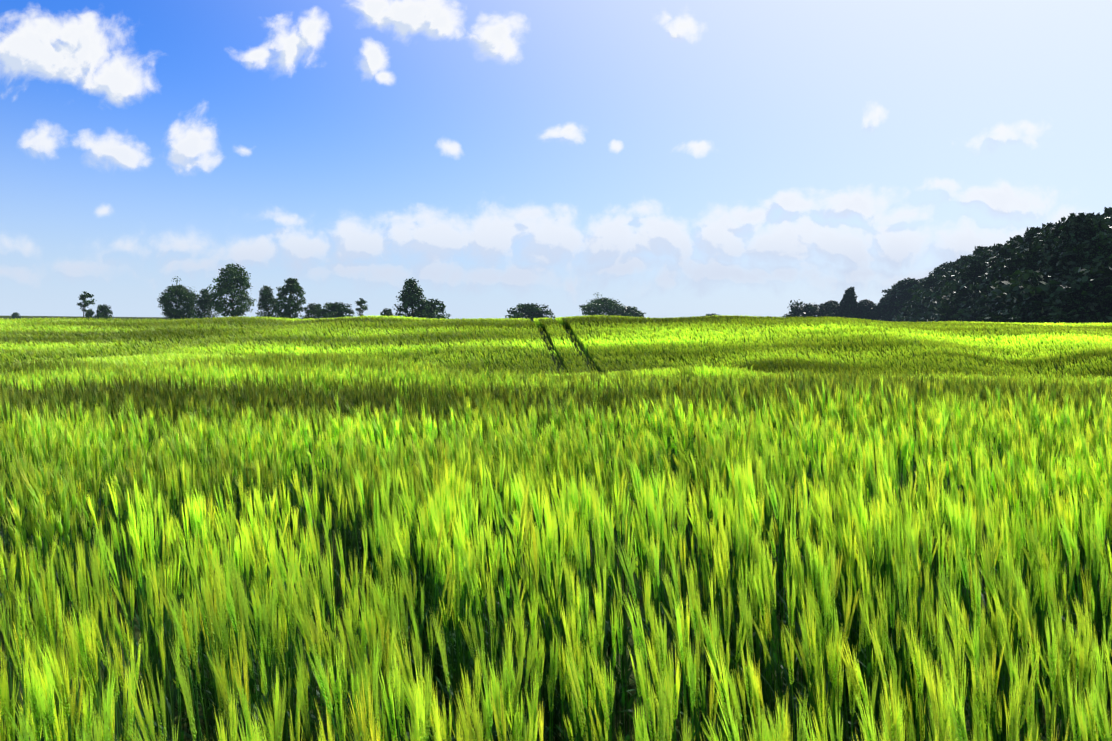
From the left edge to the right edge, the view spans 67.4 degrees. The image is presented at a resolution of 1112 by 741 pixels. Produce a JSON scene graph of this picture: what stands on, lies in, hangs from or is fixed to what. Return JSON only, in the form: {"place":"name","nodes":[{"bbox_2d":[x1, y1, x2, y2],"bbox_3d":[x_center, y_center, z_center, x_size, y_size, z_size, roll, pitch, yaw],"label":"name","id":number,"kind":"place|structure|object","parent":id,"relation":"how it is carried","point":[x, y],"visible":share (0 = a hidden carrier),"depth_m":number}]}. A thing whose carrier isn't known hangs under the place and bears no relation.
{"place":"outdoors","nodes":[
{"label":"outdoors","id":0,"kind":"place"},
{"bbox_2d":[0,315,1111,380],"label":"barley field","id":1,"kind":"structure","parent":0,"point":[1089,345],"depth_m":57.46},
{"bbox_2d":[0,316,1111,740],"bbox_3d":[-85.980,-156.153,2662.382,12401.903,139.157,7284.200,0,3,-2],"label":"field ground","id":2,"kind":"structure","parent":0,"point":[328,620],"depth_m":4.63},
{"bbox_2d":[10,312,21,318],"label":"bush","id":3,"kind":"object","parent":2,"relation":"on","point":[16,315],"visible":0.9,"depth_m":458.71},
{"bbox_2d":[77,291,94,317],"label":"thin tree","id":4,"kind":"object","parent":2,"relation":"on","point":[85,302],"visible":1,"depth_m":264.42},
{"bbox_2d":[85,309,95,318],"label":"bush","id":5,"kind":"object","parent":2,"relation":"on","point":[90,313],"visible":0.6,"depth_m":293.13},
{"bbox_2d":[96,304,113,318],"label":"bush","id":6,"kind":"object","parent":2,"relation":"on","point":[104,309],"visible":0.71,"depth_m":269.04},
{"bbox_2d":[157,276,199,320],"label":"round tree","id":7,"kind":"object","parent":2,"relation":"on","point":[186,300],"visible":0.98,"depth_m":254.69},
{"bbox_2d":[191,288,219,318],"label":"cone tree","id":8,"kind":"object","parent":2,"relation":"on","point":[203,303],"visible":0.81,"depth_m":252.93},
{"bbox_2d":[207,263,255,317],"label":"oval tree","id":9,"kind":"object","parent":2,"relation":"on","point":[232,282],"visible":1,"depth_m":249.06},
{"bbox_2d":[255,285,282,317],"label":"cone tree","id":10,"kind":"object","parent":2,"relation":"on","point":[266,299],"visible":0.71,"depth_m":256.97},
{"bbox_2d":[273,278,305,319],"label":"oval tree","id":11,"kind":"object","parent":2,"relation":"on","point":[292,286],"visible":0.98,"depth_m":253.10},
{"bbox_2d":[299,303,324,319],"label":"bush","id":12,"kind":"object","parent":2,"relation":"on","point":[315,310],"visible":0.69,"depth_m":258.21},
{"bbox_2d":[321,302,354,318],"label":"bush","id":13,"kind":"object","parent":2,"relation":"on","point":[334,310],"visible":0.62,"depth_m":261.05},
{"bbox_2d":[355,298,367,316],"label":"thin tree","id":14,"kind":"object","parent":2,"relation":"on","point":[361,302],"visible":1,"depth_m":257.28},
{"bbox_2d":[380,308,392,315],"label":"bush","id":15,"kind":"object","parent":2,"relation":"on","point":[386,311],"visible":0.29,"depth_m":259.34},
{"bbox_2d":[393,277,433,318],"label":"cone tree","id":16,"kind":"object","parent":2,"relation":"on","point":[412,293],"visible":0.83,"depth_m":250.81},
{"bbox_2d":[414,298,449,319],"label":"bush","id":17,"kind":"object","parent":2,"relation":"on","point":[433,308],"visible":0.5,"depth_m":254.40},
{"bbox_2d":[505,303,554,322],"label":"bush","id":18,"kind":"object","parent":2,"relation":"on","point":[531,311],"visible":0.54,"depth_m":297.76},
{"bbox_2d":[579,292,625,315],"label":"round tree","id":19,"kind":"object","parent":2,"relation":"on","point":[605,305],"visible":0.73,"depth_m":326.58},
{"bbox_2d":[617,306,645,326],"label":"bush","id":20,"kind":"object","parent":2,"relation":"on","point":[631,311],"visible":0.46,"depth_m":328.12},
{"bbox_2d":[782,299,840,317],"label":"tree","id":21,"kind":"object","parent":2,"relation":"on","point":[811,310],"visible":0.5,"depth_m":329.95},
{"bbox_2d":[821,300,841,315],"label":"tree","id":22,"kind":"object","parent":2,"relation":"on","point":[831,302],"visible":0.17,"depth_m":335.61},
{"bbox_2d":[837,287,858,318],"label":"tree","id":23,"kind":"object","parent":2,"relation":"on","point":[849,304],"visible":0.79,"depth_m":330.25},
{"bbox_2d":[856,299,877,319],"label":"tree","id":24,"kind":"object","parent":2,"relation":"on","point":[866,309],"visible":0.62,"depth_m":330.21},
{"bbox_2d":[874,297,892,320],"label":"tree","id":25,"kind":"object","parent":2,"relation":"on","point":[880,307],"visible":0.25,"depth_m":327.26},
{"bbox_2d":[881,277,920,321],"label":"tree","id":26,"kind":"object","parent":2,"relation":"on","point":[897,295],"visible":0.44,"depth_m":320.35},
{"bbox_2d":[891,287,931,321],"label":"tree","id":27,"kind":"object","parent":2,"relation":"on","point":[905,312],"visible":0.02,"depth_m":282.85},
{"bbox_2d":[903,288,936,321],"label":"tree","id":28,"kind":"object","parent":2,"relation":"on","point":[924,293],"visible":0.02,"depth_m":267.36},
{"bbox_2d":[910,287,938,321],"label":"tree","id":29,"kind":"object","parent":2,"relation":"on","point":[928,313],"visible":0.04,"depth_m":262.44},
{"bbox_2d":[918,272,932,287],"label":"tree","id":30,"kind":"object","parent":2,"relation":"on","point":[922,279],"depth_m":313.53},
{"bbox_2d":[920,265,946,289],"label":"tree","id":31,"kind":"object","parent":2,"relation":"on","point":[930,281],"visible":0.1,"depth_m":276.71},
{"bbox_2d":[920,276,960,322],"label":"tree","id":32,"kind":"object","parent":2,"relation":"on","point":[934,302],"visible":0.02,"depth_m":239.58},
{"bbox_2d":[930,297,952,321],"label":"tree","id":33,"kind":"object","parent":2,"relation":"on","point":[940,302],"depth_m":232.95},
{"bbox_2d":[936,263,950,283],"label":"tree","id":34,"kind":"object","parent":2,"relation":"on","point":[946,268],"depth_m":268.15},
{"bbox_2d":[928,280,964,321],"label":"tree","id":35,"kind":"object","parent":2,"relation":"on","point":[944,310],"visible":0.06,"depth_m":224.02},
{"bbox_2d":[934,261,961,317],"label":"tree","id":36,"kind":"object","parent":2,"relation":"on","point":[951,272],"visible":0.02,"depth_m":252.40},
{"bbox_2d":[935,258,960,286],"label":"tree","id":37,"kind":"object","parent":2,"relation":"on","point":[951,265],"depth_m":262.89},
{"bbox_2d":[944,265,963,307],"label":"tree","id":38,"kind":"object","parent":2,"relation":"on","point":[956,275],"depth_m":237.42},
{"bbox_2d":[950,258,968,318],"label":"tree","id":39,"kind":"object","parent":2,"relation":"on","point":[963,262],"depth_m":246.67},
{"bbox_2d":[941,287,981,321],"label":"tree","id":40,"kind":"object","parent":2,"relation":"on","point":[975,299],"visible":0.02,"depth_m":211.35},
{"bbox_2d":[954,254,970,263],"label":"tree","id":41,"kind":"object","parent":2,"relation":"on","point":[964,257],"visible":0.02,"depth_m":259.43},
{"bbox_2d":[948,274,986,321],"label":"tree","id":42,"kind":"object","parent":2,"relation":"on","point":[967,315],"visible":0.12,"depth_m":207.60},
{"bbox_2d":[955,293,987,320],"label":"tree","id":43,"kind":"object","parent":2,"relation":"on","point":[962,305],"visible":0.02,"depth_m":213.68},
{"bbox_2d":[956,248,993,300],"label":"tree","id":44,"kind":"object","parent":2,"relation":"on","point":[970,270],"visible":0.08,"depth_m":217.91},
{"bbox_2d":[963,246,987,265],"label":"tree","id":45,"kind":"object","parent":2,"relation":"on","point":[979,248],"depth_m":230.96},
{"bbox_2d":[969,295,989,321],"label":"tree","id":46,"kind":"object","parent":2,"relation":"on","point":[981,312],"depth_m":200.42},
{"bbox_2d":[976,259,990,281],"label":"tree","id":47,"kind":"object","parent":2,"relation":"on","point":[982,263],"depth_m":212.26},
{"bbox_2d":[967,281,1002,321],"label":"tree","id":48,"kind":"object","parent":2,"relation":"on","point":[980,287],"depth_m":191.66},
{"bbox_2d":[976,279,998,321],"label":"tree","id":49,"kind":"object","parent":2,"relation":"on","point":[980,309],"depth_m":189.45},
{"bbox_2d":[985,243,1003,272],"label":"tree","id":50,"kind":"object","parent":2,"relation":"on","point":[997,247],"depth_m":211.76},
{"bbox_2d":[981,285,1009,318],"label":"tree","id":51,"kind":"object","parent":2,"relation":"on","point":[999,302],"visible":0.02,"depth_m":176.35},
{"bbox_2d":[981,272,1014,319],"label":"tree","id":52,"kind":"object","parent":2,"relation":"on","point":[998,306],"visible":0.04,"depth_m":181.33},
{"bbox_2d":[977,240,1022,301],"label":"tree","id":53,"kind":"object","parent":2,"relation":"on","point":[992,271],"visible":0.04,"depth_m":190.86},
{"bbox_2d":[984,276,1030,320],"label":"tree","id":54,"kind":"object","parent":2,"relation":"on","point":[1000,292],"depth_m":169.75},
{"bbox_2d":[999,235,1022,271],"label":"tree","id":55,"kind":"object","parent":2,"relation":"on","point":[1017,237],"depth_m":192.87},
{"bbox_2d":[990,239,1032,285],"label":"tree","id":56,"kind":"object","parent":2,"relation":"on","point":[1014,261],"visible":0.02,"depth_m":181.57},
{"bbox_2d":[1009,226,1040,270],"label":"tree","id":57,"kind":"object","parent":2,"relation":"on","point":[1031,233],"visible":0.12,"depth_m":181.80},
{"bbox_2d":[1010,228,1054,279],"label":"tree","id":58,"kind":"object","parent":2,"relation":"on","point":[1027,255],"visible":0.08,"depth_m":171.23},
{"bbox_2d":[1033,222,1056,261],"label":"tree","id":59,"kind":"object","parent":2,"relation":"on","point":[1049,225],"visible":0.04,"depth_m":172.84},
{"bbox_2d":[984,251,1108,322],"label":"tree","id":60,"kind":"object","parent":2,"relation":"on","point":[1004,288],"visible":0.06,"depth_m":162.08},
{"bbox_2d":[1034,224,1065,272],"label":"tree","id":61,"kind":"object","parent":2,"relation":"on","point":[1051,236],"depth_m":164.76},
{"bbox_2d":[994,267,1106,322],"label":"tree","id":62,"kind":"object","parent":2,"relation":"on","point":[1025,275],"depth_m":159.48},
{"bbox_2d":[1036,217,1065,268],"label":"tree","id":63,"kind":"object","parent":2,"relation":"on","point":[1063,219],"visible":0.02,"depth_m":165.86},
{"bbox_2d":[1003,254,1111,323],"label":"tree","id":64,"kind":"object","parent":2,"relation":"on","point":[1053,291],"visible":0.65,"depth_m":148.87},
{"bbox_2d":[1013,266,1111,323],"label":"tree","id":65,"kind":"object","parent":2,"relation":"on","point":[1064,304],"visible":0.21,"depth_m":149.95},
{"bbox_2d":[1031,284,1111,321],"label":"tree","id":66,"kind":"object","parent":2,"relation":"on","point":[1082,304],"visible":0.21,"depth_m":149.05},
{"bbox_2d":[1032,219,1111,279],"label":"tree","id":67,"kind":"object","parent":2,"relation":"on","point":[1046,258],"visible":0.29,"depth_m":155.67},
{"bbox_2d":[1051,212,1093,274],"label":"tree","id":68,"kind":"object","parent":2,"relation":"on","point":[1071,229],"visible":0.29,"depth_m":157.29},
{"bbox_2d":[1078,212,1096,217],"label":"tree","id":69,"kind":"object","parent":2,"relation":"on","point":[1091,214],"depth_m":184.48},
{"bbox_2d":[1081,216,1111,277],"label":"tree","id":70,"kind":"object","parent":2,"relation":"on","point":[1092,221],"depth_m":156.73},
{"bbox_2d":[1097,216,1109,228],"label":"tree","id":71,"kind":"object","parent":2,"relation":"on","point":[1099,218],"depth_m":160.25},
{"bbox_2d":[1095,217,1111,226],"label":"tree","id":72,"kind":"object","parent":2,"relation":"on","point":[1109,220],"depth_m":164.64},
{"bbox_2d":[1099,207,1111,216],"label":"tree","id":73,"kind":"object","parent":2,"relation":"on","point":[1108,211],"depth_m":177.38},
{"bbox_2d":[0,0,1111,318],"label":"sky","id":74,"kind":"structure","parent":0,"point":[660,158]}
]}

